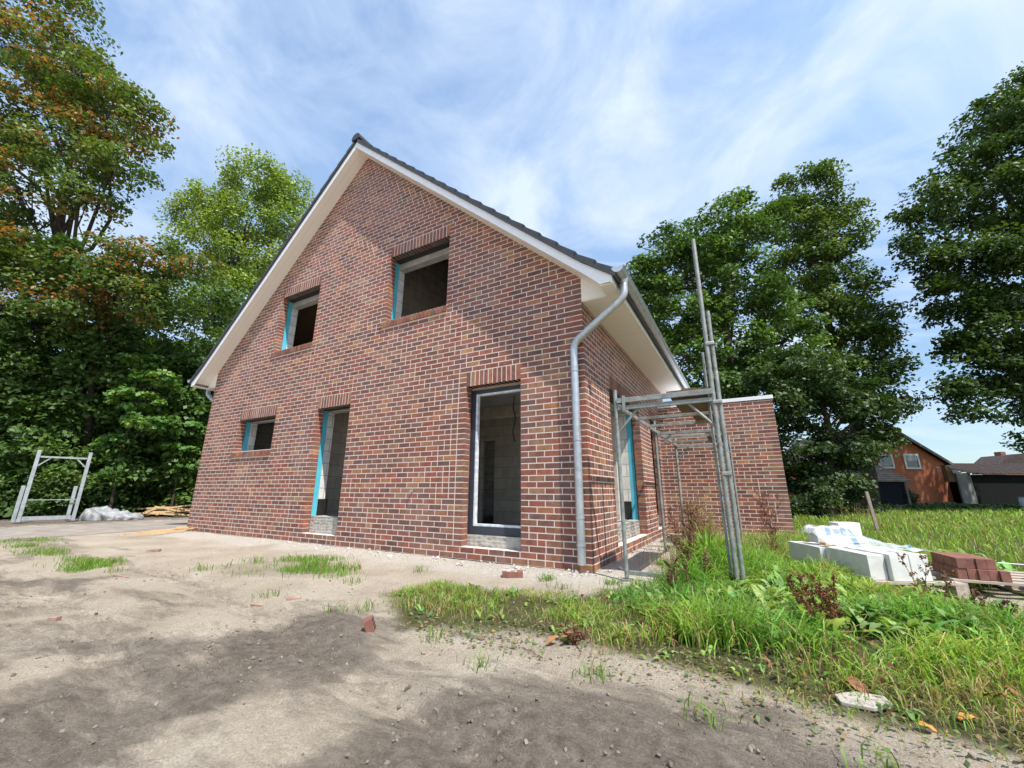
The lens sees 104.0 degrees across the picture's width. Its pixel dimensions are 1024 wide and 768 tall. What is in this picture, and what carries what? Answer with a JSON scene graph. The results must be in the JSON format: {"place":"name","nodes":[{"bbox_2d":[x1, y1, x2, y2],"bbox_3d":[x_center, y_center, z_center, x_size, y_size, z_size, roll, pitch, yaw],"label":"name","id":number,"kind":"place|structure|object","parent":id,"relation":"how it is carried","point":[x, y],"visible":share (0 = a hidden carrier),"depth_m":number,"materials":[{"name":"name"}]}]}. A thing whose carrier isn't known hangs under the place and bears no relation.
{"place":"outdoors","nodes":[
{"label":"outdoors","id":0,"kind":"place"},
{"bbox_2d":[0,509,1023,767],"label":"ground","id":1,"kind":"structure","parent":0,"point":[188,721],"depth_m":2.12,"materials":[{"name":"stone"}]},
{"bbox_2d":[0,473,47,517],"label":"bush","id":2,"kind":"object","parent":1,"relation":"on","point":[6,495],"visible":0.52,"depth_m":13.28,"materials":[{"name":"green plant"}]},
{"bbox_2d":[0,536,76,558],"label":"grass strip","id":3,"kind":"object","parent":1,"relation":"on","point":[39,551],"depth_m":6.59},
{"bbox_2d":[10,486,77,522],"bbox_3d":[-13.999,3.588,12.003,0.060,1.020,1.145,-13,-20,40],"label":"metal trestle","id":4,"kind":"object","parent":1,"relation":"on","point":[18,503],"visible":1,"depth_m":11.70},
{"bbox_2d":[0,296,99,517],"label":"broadleaf tree","id":5,"kind":"object","parent":1,"relation":"on","point":[25,365],"visible":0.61,"depth_m":14.47,"materials":[{"name":"green plant"}]},
{"bbox_2d":[47,616,61,620],"bbox_3d":[-3.499,1.798,3.060,0.060,0.035,0.050,1,-15,-5],"label":"brick fragment","id":6,"kind":"object","parent":1,"relation":"on","point":[55,618],"visible":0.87,"depth_m":3.04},
{"bbox_2d":[16,450,92,522],"bbox_3d":[-13.847,3.091,12.155,0.060,2.060,1.165,-13,-20,40],"label":"metal trestle","id":7,"kind":"object","parent":1,"relation":"on","point":[27,490],"visible":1,"depth_m":12.00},
{"bbox_2d":[14,462,97,518],"bbox_3d":[-15.216,3.714,13.533,1.837,2.114,1.736,1,-15,-1],"label":"bush","id":8,"kind":"object","parent":1,"relation":"on","point":[62,487],"visible":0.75,"depth_m":13.30,"materials":[{"name":"green plant"}]},
{"bbox_2d":[0,316,152,518],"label":"broadleaf tree","id":9,"kind":"object","parent":1,"relation":"on","point":[53,438],"visible":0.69,"depth_m":14.41,"materials":[{"name":"green plant"}]},
{"bbox_2d":[33,554,126,574],"bbox_3d":[-5.636,2.381,5.323,1.291,0.162,0.862,-8,-17,28],"label":"grass strip","id":10,"kind":"object","parent":1,"relation":"on","point":[83,564],"depth_m":5.24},
{"bbox_2d":[4,277,170,475],"bbox_3d":[-20.578,0.191,19.038,6.398,11.747,5.800,-8,-17,28],"label":"broadleaf tree","id":11,"kind":"object","parent":1,"relation":"on","point":[97,363],"visible":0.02,"depth_m":18.86,"materials":[{"name":"green plant"}]},
{"bbox_2d":[0,0,179,452],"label":"maple tree","id":12,"kind":"object","parent":1,"relation":"on","point":[76,103],"visible":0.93,"depth_m":17.08,"materials":[{"name":"green plant"}]},
{"bbox_2d":[0,520,187,539],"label":"lane","id":13,"kind":"structure","parent":1,"relation":"on","point":[47,531],"depth_m":10.03,"materials":[{"name":"concrete"}]},
{"bbox_2d":[1,325,205,477],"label":"forest undergrowth","id":14,"kind":"object","parent":1,"relation":"on","point":[160,335],"depth_m":24.88,"materials":[{"name":"green plant"}]},
{"bbox_2d":[77,493,143,515],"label":"bush","id":15,"kind":"object","parent":1,"relation":"on","point":[97,503],"visible":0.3,"depth_m":13.95,"materials":[{"name":"green plant"}]},
{"bbox_2d":[78,506,143,520],"bbox_3d":[-13.127,4.228,13.163,1.664,0.441,0.865,4,-15,-14],"label":"wrapped bundle","id":16,"kind":"object","parent":1,"relation":"on","point":[100,513],"visible":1,"depth_m":12.87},
{"bbox_2d":[0,220,234,514],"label":"maple tree","id":17,"kind":"object","parent":1,"relation":"on","point":[88,277],"visible":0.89,"depth_m":14.66,"materials":[{"name":"green plant"}]},
{"bbox_2d":[113,574,129,577],"bbox_3d":[-4.463,2.201,4.574,0.300,0.020,0.030,-6,-16,23],"label":"brick fragment","id":18,"kind":"object","parent":1,"relation":"on","point":[116,575],"visible":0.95,"depth_m":4.58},
{"bbox_2d":[88,352,186,507],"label":"maple sapling","id":19,"kind":"object","parent":1,"relation":"on","point":[141,423],"visible":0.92,"depth_m":14.35,"materials":[{"name":"green plant"}]},
{"bbox_2d":[69,315,209,515],"bbox_3d":[-14.536,1.370,15.885,5.106,7.858,4.602,-8,-17,28],"label":"broadleaf tree","id":20,"kind":"object","parent":1,"relation":"on","point":[133,464],"visible":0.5,"depth_m":14.98,"materials":[{"name":"green plant"}]},
{"bbox_2d":[123,485,171,511],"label":"bush","id":21,"kind":"object","parent":1,"relation":"on","point":[141,495],"visible":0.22,"depth_m":15.29,"materials":[{"name":"green plant"}]},
{"bbox_2d":[120,530,185,536],"bbox_3d":[-7.832,3.277,8.780,0.035,0.021,1.267,-4,-16,16],"label":"timber batten","id":22,"kind":"object","parent":1,"relation":"on","point":[152,533],"visible":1,"depth_m":8.71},
{"bbox_2d":[146,549,161,552],"bbox_3d":[-5.826,2.715,6.505,0.170,0.050,0.090,3,-15,-10],"label":"brick fragment","id":23,"kind":"object","parent":1,"relation":"on","point":[153,550],"visible":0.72,"depth_m":6.48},
{"bbox_2d":[145,512,184,515],"bbox_3d":[-12.379,4.732,14.513,1.550,0.175,0.030,5,-16,-19],"label":"timber batten","id":24,"kind":"object","parent":1,"relation":"on","point":[163,514],"visible":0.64,"depth_m":14.45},
{"bbox_2d":[143,527,188,531],"bbox_3d":[-8.109,3.409,9.354,0.035,0.061,0.910,-9,-17,30],"label":"timber batten","id":25,"kind":"object","parent":1,"relation":"on","point":[166,529],"visible":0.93,"depth_m":9.38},
{"bbox_2d":[140,457,197,515],"bbox_3d":[-12.920,4.068,15.610,2.512,2.470,1.679,2,-15,-8],"label":"bush","id":26,"kind":"object","parent":1,"relation":"on","point":[166,502],"visible":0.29,"depth_m":15.22,"materials":[{"name":"green plant"}]},
{"bbox_2d":[145,528,193,533],"bbox_3d":[-7.752,3.380,9.232,0.035,0.057,1.278,-3,-15,13],"label":"timber batten","id":27,"kind":"object","parent":1,"relation":"on","point":[175,530],"visible":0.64,"depth_m":9.23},
{"bbox_2d":[93,272,248,505],"bbox_3d":[-15.619,0.279,19.231,6.638,11.494,6.504,-8,-17,28],"label":"broadleaf tree","id":28,"kind":"object","parent":1,"relation":"on","point":[223,292],"visible":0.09,"depth_m":19.42,"materials":[{"name":"green plant"}]},
{"bbox_2d":[124,326,224,513],"bbox_3d":[-12.641,1.317,16.695,5.069,8.342,4.191,4,-15,-13],"label":"broadleaf tree","id":29,"kind":"object","parent":1,"relation":"on","point":[179,402],"visible":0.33,"depth_m":15.41,"materials":[{"name":"green plant"}]},
{"bbox_2d":[160,512,188,515],"bbox_3d":[-12.120,4.739,14.556,1.451,0.186,0.030,1,-15,-4],"label":"timber batten","id":30,"kind":"object","parent":1,"relation":"on","point":[176,513],"visible":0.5,"depth_m":14.54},
{"bbox_2d":[152,412,206,516],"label":"maple sapling","id":31,"kind":"object","parent":1,"relation":"on","point":[197,445],"visible":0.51,"depth_m":15.06,"materials":[{"name":"green plant"}]},
{"bbox_2d":[147,143,315,330],"bbox_3d":[-18.193,-4.364,25.965,12.835,23.903,6.767,3,-15,-9],"label":"acacia tree","id":32,"kind":"object","parent":1,"relation":"on","point":[270,193],"visible":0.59,"depth_m":26.81,"materials":[{"name":"green plant"}]},
{"bbox_2d":[250,603,264,606],"bbox_3d":[-2.275,1.984,3.590,0.150,0.020,0.040,-5,-16,17],"label":"brick fragment","id":33,"kind":"object","parent":1,"relation":"on","point":[257,604],"visible":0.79,"depth_m":3.58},
{"bbox_2d":[182,553,363,578],"bbox_3d":[-2.908,2.365,5.268,2.341,0.150,1.536,-2,-15,7],"label":"grass strip","id":34,"kind":"object","parent":1,"relation":"on","point":[313,566],"depth_m":5.06,"materials":[{"name":"plant"}]},
{"bbox_2d":[286,596,301,600],"bbox_3d":[-2.003,1.971,3.672,0.120,0.030,0.070,6,-16,-21],"label":"brick fragment","id":35,"kind":"object","parent":1,"relation":"on","point":[289,598],"visible":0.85,"depth_m":3.65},
{"bbox_2d":[363,615,375,632],"bbox_3d":[-1.016,1.716,2.851,0.084,0.107,0.091,3,-15,-11],"label":"perforated brick","id":36,"kind":"object","parent":1,"relation":"on","point":[369,624],"visible":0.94,"depth_m":2.81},
{"bbox_2d":[187,133,689,572],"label":"brick house","id":37,"kind":"structure","parent":1,"relation":"on","point":[402,357],"depth_m":7.50,"materials":[{"name":"red brick"}]},
{"bbox_2d":[467,385,520,536],"bbox_3d":[-0.176,1.137,6.114,1.123,2.219,0.080,-8,-17,28],"label":"window frame","id":38,"kind":"structure","parent":37,"relation":"in","point":[473,527],"depth_m":6.23,"materials":[{"name":"plastic"}]},
{"bbox_2d":[259,540,653,580],"bbox_3d":[-1.195,2.894,7.156,6.860,0.087,2.995,-8,-17,28],"label":"mortar rubble","id":39,"kind":"object","parent":1,"relation":"on","point":[586,574],"visible":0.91,"depth_m":5.36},
{"bbox_2d":[0,574,977,767],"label":"soil clods","id":40,"kind":"object","parent":1,"relation":"on","point":[348,755],"visible":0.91,"depth_m":1.83,"materials":[{"name":"soil"}]},
{"bbox_2d":[104,559,900,767],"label":"grass tufts","id":41,"kind":"object","parent":1,"relation":"on","point":[612,582],"visible":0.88,"depth_m":2.20,"materials":[{"name":"plant"}]},
{"bbox_2d":[502,569,522,577],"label":"loose brick","id":42,"kind":"object","parent":1,"relation":"on","point":[510,573],"visible":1,"depth_m":4.62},
{"bbox_2d":[505,586,520,594],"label":"broadleaf weed","id":43,"kind":"object","parent":1,"relation":"on","point":[513,590],"visible":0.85,"depth_m":3.83,"materials":[{"name":"green plant"}]},
{"bbox_2d":[546,635,558,644],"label":"dead leaf","id":44,"kind":"object","parent":1,"relation":"on","point":[551,638],"visible":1,"depth_m":2.60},
{"bbox_2d":[556,628,585,645],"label":"dock plant","id":45,"kind":"object","parent":1,"relation":"on","point":[573,638],"visible":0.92,"depth_m":2.59,"materials":[{"name":"brown plant"}]},
{"bbox_2d":[657,606,689,630],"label":"dock plant","id":46,"kind":"object","parent":1,"relation":"on","point":[659,608],"visible":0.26,"depth_m":2.89,"materials":[{"name":"green plant"}]},
{"bbox_2d":[660,553,694,595],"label":"dock plant","id":47,"kind":"object","parent":1,"relation":"on","point":[669,580],"visible":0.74,"depth_m":3.70,"materials":[{"name":"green plant"}]},
{"bbox_2d":[613,239,745,589],"bbox_3d":[3.028,0.771,6.859,1.243,4.005,5.160,-8,-17,28],"label":"scaffold","id":48,"kind":"object","parent":1,"relation":"on","point":[699,405],"visible":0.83,"depth_m":4.66,"materials":[{"name":"grey metal"}]},
{"bbox_2d":[653,518,708,570],"bbox_3d":[2.001,1.941,4.720,0.568,0.657,0.504,-1,-15,4],"label":"dock plant","id":49,"kind":"object","parent":1,"relation":"on","point":[677,539],"visible":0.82,"depth_m":4.72,"materials":[{"name":"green plant"}]},
{"bbox_2d":[665,490,705,547],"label":"dock plant","id":50,"kind":"object","parent":1,"relation":"on","point":[690,522],"visible":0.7,"depth_m":5.34,"materials":[{"name":"brown plant"}]},
{"bbox_2d":[672,550,739,588],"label":"dock plant","id":51,"kind":"object","parent":1,"relation":"on","point":[704,556],"visible":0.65,"depth_m":4.03,"materials":[{"name":"green plant"}]},
{"bbox_2d":[389,612,1023,758],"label":"dead straw","id":52,"kind":"object","parent":1,"relation":"on","point":[769,674],"visible":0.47,"depth_m":2.18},
{"bbox_2d":[689,493,725,537],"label":"dock plant","id":53,"kind":"object","parent":1,"relation":"on","point":[702,515],"visible":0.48,"depth_m":5.47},
{"bbox_2d":[395,536,1023,747],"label":"meadow leaves","id":54,"kind":"object","parent":1,"relation":"on","point":[834,625],"visible":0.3,"depth_m":3.05,"materials":[{"name":"green plant"}]},
{"bbox_2d":[396,615,1023,767],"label":"verge weeds","id":55,"kind":"object","parent":1,"relation":"on","point":[887,749],"visible":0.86,"depth_m":1.97,"materials":[{"name":"green plant"}]},
{"bbox_2d":[657,395,793,535],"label":"brick garage","id":56,"kind":"structure","parent":1,"relation":"on","point":[751,428],"depth_m":9.28,"materials":[{"name":"brick"}]},
{"bbox_2d":[625,185,843,399],"bbox_3d":[11.576,-2.423,21.488,12.192,18.166,5.939,1,-15,-4],"label":"oak tree","id":57,"kind":"object","parent":1,"relation":"on","point":[660,286],"visible":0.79,"depth_m":21.21,"materials":[{"name":"green plant"}]},
{"bbox_2d":[752,488,789,560],"bbox_3d":[3.800,2.084,5.918,0.370,1.044,0.517,-1,-15,3],"label":"dock plant","id":58,"kind":"object","parent":1,"relation":"on","point":[765,514],"visible":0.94,"depth_m":5.90,"materials":[{"name":"brown plant"}]},
{"bbox_2d":[554,591,1023,737],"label":"dead leaf litter","id":59,"kind":"object","parent":1,"relation":"on","point":[889,664],"visible":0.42,"depth_m":2.49,"materials":[{"name":"plant"}]},
{"bbox_2d":[784,571,853,636],"bbox_3d":[2.115,1.548,2.779,0.363,0.444,0.491,-8,-17,28],"label":"dock plant","id":60,"kind":"object","parent":1,"relation":"on","point":[824,595],"visible":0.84,"depth_m":2.83,"materials":[{"name":"brown plant"}]},
{"bbox_2d":[789,473,852,519],"bbox_3d":[11.406,4.293,15.146,2.310,1.836,2.553,-8,-17,28],"label":"bush","id":61,"kind":"object","parent":1,"relation":"on","point":[824,497],"visible":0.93,"depth_m":14.63,"materials":[{"name":"green plant"}]},
{"bbox_2d":[738,345,930,516],"bbox_3d":[13.565,1.889,16.700,7.375,7.443,4.250,-3,-15,11],"label":"lime tree","id":62,"kind":"object","parent":1,"relation":"on","point":[800,399],"visible":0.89,"depth_m":16.39,"materials":[{"name":"green plant"}]},
{"bbox_2d":[753,157,936,510],"bbox_3d":[19.318,-3.784,24.175,7.435,22.297,7.275,-8,-17,28],"label":"oak tree","id":63,"kind":"object","parent":1,"relation":"on","point":[816,251],"visible":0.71,"depth_m":24.07,"materials":[{"name":"green plant"}]},
{"bbox_2d":[804,484,892,515],"bbox_3d":[14.447,4.984,17.633,2.797,1.709,2.260,-1,-15,6],"label":"bush","id":64,"kind":"object","parent":1,"relation":"on","point":[839,510],"visible":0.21,"depth_m":16.95,"materials":[{"name":"green plant"}]},
{"bbox_2d":[796,463,910,504],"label":"garden shed","id":65,"kind":"structure","parent":1,"relation":"on","point":[893,487],"depth_m":23.21,"materials":[{"name":"wood"}]},
{"bbox_2d":[841,676,868,692],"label":"dead leaf","id":66,"kind":"object","parent":1,"relation":"on","point":[851,679],"visible":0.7,"depth_m":2.03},
{"bbox_2d":[834,691,892,711],"bbox_3d":[1.673,1.509,1.905,0.220,0.018,0.174,-8,-17,28],"label":"flat stone","id":67,"kind":"object","parent":1,"relation":"on","point":[847,700],"visible":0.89,"depth_m":1.89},
{"bbox_2d":[785,432,953,507],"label":"red house","id":68,"kind":"structure","parent":1,"relation":"on","point":[916,463],"depth_m":25.47,"materials":[{"name":"brick"}]},
{"bbox_2d":[878,454,894,468],"bbox_3d":[23.899,4.946,25.599,1.000,0.910,0.080,0,-15,0],"label":"window","id":69,"kind":"structure","parent":68,"relation":"in","point":[888,463],"depth_m":25.54,"materials":[{"name":"white glass"}]},
{"bbox_2d":[902,454,921,468],"bbox_3d":[25.589,4.958,25.598,0.980,0.960,0.080,0,-15,0],"label":"window","id":70,"kind":"structure","parent":68,"relation":"in","point":[911,461],"depth_m":25.59,"materials":[{"name":"white glass"}]},
{"bbox_2d":[865,492,878,532],"bbox_3d":[9.040,3.257,10.023,0.119,1.083,0.085,-8,-17,28],"label":"marker stake","id":71,"kind":"object","parent":1,"relation":"on","point":[871,511],"visible":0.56,"depth_m":10.01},
{"bbox_2d":[788,559,969,598],"bbox_3d":[3.903,2.122,4.422,0.860,0.130,1.320,-1,-15,4],"label":"pallet","id":72,"kind":"object","parent":1,"relation":"on","point":[959,590],"visible":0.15,"depth_m":3.79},
{"bbox_2d":[788,541,828,565],"bbox_3d":[3.596,2.038,4.798,0.170,0.220,0.600,-1,-15,4],"label":"aerated block","id":73,"kind":"object","parent":72,"relation":"on","point":[799,550],"depth_m":4.78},
{"bbox_2d":[819,542,839,545],"bbox_3d":[3.660,1.836,4.599,0.200,0.030,0.080,2,-15,-7],"label":"timber offcut","id":74,"kind":"object","parent":73,"relation":"on","point":[824,543],"visible":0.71,"depth_m":4.57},
{"bbox_2d":[825,547,887,579],"bbox_3d":[3.603,1.876,4.208,0.158,0.228,0.600,-1,-15,4],"label":"aerated block","id":75,"kind":"object","parent":72,"relation":"on","point":[857,559],"depth_m":4.04,"materials":[{"name":"concrete"}]},
{"bbox_2d":[804,525,928,551],"bbox_3d":[3.892,1.713,4.491,0.700,0.192,1.000,-1,-15,4],"label":"packing film","id":76,"kind":"object","parent":75,"relation":"on","point":[816,532],"visible":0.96,"depth_m":4.58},
{"bbox_2d":[844,546,912,581],"bbox_3d":[3.776,1.854,4.150,0.172,0.240,0.600,-1,-15,4],"label":"aerated block","id":77,"kind":"object","parent":72,"relation":"on","point":[896,570],"depth_m":3.88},
{"bbox_2d":[861,546,932,580],"bbox_3d":[3.982,1.859,4.165,0.170,0.240,0.600,-1,-15,4],"label":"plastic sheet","id":78,"kind":"object","parent":72,"relation":"on","point":[914,560],"depth_m":3.89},
{"bbox_3d":[3.946,2.035,4.782,0.411,0.220,0.616,-8,-17,28],"label":"aerated block","id":79,"kind":"object","parent":72,"relation":"on","visible":0},
{"bbox_2d":[807,527,844,542],"bbox_3d":[3.786,1.824,4.832,0.300,0.168,0.180,-1,-15,4],"label":"aerated block","id":80,"kind":"object","parent":79,"relation":"on","point":[832,532],"depth_m":4.75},
{"bbox_2d":[828,522,863,542],"bbox_3d":[4.180,1.857,5.013,0.260,0.235,0.180,-1,-15,4],"label":"aerated block","id":81,"kind":"object","parent":79,"relation":"on","point":[854,528],"depth_m":4.93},
{"bbox_2d":[866,621,906,637],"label":"broadleaf weed","id":82,"kind":"object","parent":1,"relation":"on","point":[885,629],"visible":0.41,"depth_m":2.80,"materials":[{"name":"green plant"}]},
{"bbox_2d":[869,647,918,673],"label":"broadleaf weed","id":83,"kind":"object","parent":1,"relation":"on","point":[889,659],"visible":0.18,"depth_m":2.35,"materials":[{"name":"green plant"}]},
{"bbox_2d":[790,501,1022,511],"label":"ground cover","id":84,"kind":"object","parent":1,"relation":"on","point":[956,505],"visible":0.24,"depth_m":21.45,"materials":[{"name":"green plant"}]},
{"bbox_2d":[791,504,1023,567],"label":"lawn grass","id":85,"kind":"structure","parent":1,"relation":"on","point":[919,518],"depth_m":10.56,"materials":[{"name":"plant"}]},
{"bbox_2d":[900,488,919,503],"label":"bush","id":86,"kind":"object","parent":1,"relation":"on","point":[912,498],"visible":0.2,"depth_m":23.44,"materials":[{"name":"green plant"}]},
{"bbox_2d":[917,721,936,731],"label":"dead leaf","id":87,"kind":"object","parent":1,"relation":"on","point":[921,723],"visible":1,"depth_m":1.68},
{"bbox_2d":[896,552,967,602],"bbox_3d":[3.620,1.697,3.432,0.381,0.477,0.302,-8,-17,28],"label":"dock plant","id":88,"kind":"object","parent":1,"relation":"on","point":[942,576],"visible":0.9,"depth_m":3.46,"materials":[{"name":"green plant"}]},
{"bbox_2d":[883,61,1023,454],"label":"oak tree","id":89,"kind":"object","parent":1,"relation":"on","point":[991,312],"visible":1,"depth_m":20.00,"materials":[{"name":"green plant"}]},
{"bbox_2d":[957,712,977,719],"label":"dead leaf","id":90,"kind":"object","parent":1,"relation":"on","point":[959,717],"visible":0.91,"depth_m":1.74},
{"bbox_2d":[930,566,1023,594],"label":"pallet","id":91,"kind":"object","parent":1,"relation":"on","point":[1017,585],"visible":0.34,"depth_m":4.00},
{"bbox_2d":[931,561,945,573],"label":"stacked brick","id":92,"kind":"object","parent":91,"relation":"on","point":[937,566],"visible":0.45,"depth_m":4.31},
{"bbox_2d":[930,551,948,563],"bbox_3d":[4.632,1.876,4.316,0.071,0.096,0.240,-6,-16,23],"label":"stacked brick","id":93,"kind":"object","parent":92,"relation":"on","point":[936,556],"visible":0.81,"depth_m":4.31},
{"bbox_2d":[943,564,967,578],"bbox_3d":[4.521,1.913,4.078,0.071,0.096,0.240,-6,-16,23],"label":"stacked brick","id":94,"kind":"object","parent":91,"relation":"on","point":[960,573],"visible":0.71,"depth_m":3.99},
{"bbox_2d":[943,555,966,568],"bbox_3d":[4.530,1.816,4.093,0.071,0.096,0.240,-6,-16,23],"label":"stacked brick","id":95,"kind":"object","parent":94,"relation":"on","point":[955,561],"visible":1,"depth_m":4.03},
{"bbox_2d":[966,568,978,579],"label":"stacked brick","id":96,"kind":"object","parent":91,"relation":"on","point":[972,574],"visible":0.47,"depth_m":3.94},
{"bbox_2d":[953,555,975,568],"bbox_3d":[4.607,1.813,4.084,0.071,0.096,0.240,-6,-16,23],"label":"stacked brick","id":97,"kind":"object","parent":96,"relation":"on","point":[970,563],"visible":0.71,"depth_m":3.98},
{"bbox_2d":[976,569,989,580],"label":"stacked brick","id":98,"kind":"object","parent":91,"relation":"on","point":[983,574],"visible":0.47,"depth_m":3.90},
{"bbox_2d":[961,555,986,569],"bbox_3d":[4.671,1.803,4.045,0.071,0.096,0.240,-6,-16,23],"label":"stacked brick","id":99,"kind":"object","parent":98,"relation":"on","point":[980,563],"visible":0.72,"depth_m":3.94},
{"bbox_2d":[987,569,1000,581],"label":"stacked brick","id":100,"kind":"object","parent":91,"relation":"on","point":[993,575],"visible":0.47,"depth_m":3.88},
{"bbox_2d":[973,556,996,569],"bbox_3d":[4.743,1.798,4.023,0.071,0.096,0.240,-6,-16,23],"label":"stacked brick","id":101,"kind":"object","parent":100,"relation":"on","point":[990,564],"visible":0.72,"depth_m":3.92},
{"bbox_2d":[996,569,1012,582],"bbox_3d":[4.781,1.875,3.934,0.071,0.096,0.240,-6,-16,23],"label":"stacked brick","id":102,"kind":"object","parent":91,"relation":"on","point":[1004,576],"visible":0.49,"depth_m":3.83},
{"bbox_2d":[936,463,1023,504],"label":"old barn","id":103,"kind":"structure","parent":1,"relation":"on","point":[1002,483],"depth_m":24.33,"materials":[{"name":"grey"}]},
{"bbox_2d":[957,588,1018,619],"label":"dock plant","id":104,"kind":"object","parent":1,"relation":"on","point":[974,594],"visible":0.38,"depth_m":2.88,"materials":[{"name":"green plant"}]},
{"bbox_2d":[1017,497,1023,509],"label":"water barrel","id":105,"kind":"object","parent":1,"relation":"on","point":[1021,501],"visible":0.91,"depth_m":20.95,"materials":[{"name":"plastic"}]},
{"bbox_2d":[0,0,1023,474],"label":"sky","id":106,"kind":"structure","parent":0,"point":[589,125],"materials":[{"name":"blue"}]},
{"bbox_2d":[379,518,1023,761],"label":"meadow grass","id":107,"kind":"structure","parent":0,"point":[727,618],"depth_m":2.65,"materials":[{"name":"plant"}]},
{"bbox_2d":[629,504,1023,767],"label":"dry grass","id":108,"kind":"structure","parent":0,"point":[720,535],"depth_m":5.22,"materials":[{"name":"plant"}]},
{"bbox_2d":[975,452,1023,474],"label":"distant house","id":109,"kind":"structure","parent":0,"point":[1000,457],"depth_m":40.66,"materials":[{"name":"red brick"}]},
{"bbox_3d":[-12.539,4.539,14.537,0.803,0.209,0.500,-8,-17,28],"label":"timber batten","id":110,"kind":"object","parent":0,"visible":0},
{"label":"timber batten","id":111,"kind":"object","parent":110,"relation":"on","visible":0},
{"bbox_2d":[129,507,163,509],"bbox_3d":[-13.170,4.491,14.441,1.424,0.122,0.030,3,-15,-11],"label":"timber batten","id":112,"kind":"object","parent":111,"relation":"on","point":[147,508],"visible":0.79,"depth_m":14.44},
{"bbox_2d":[147,505,189,510],"bbox_3d":[-12.483,4.503,14.557,1.436,0.226,0.030,1,-15,-3],"label":"timber batten","id":113,"kind":"object","parent":111,"relation":"on","point":[172,507],"visible":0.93,"depth_m":14.56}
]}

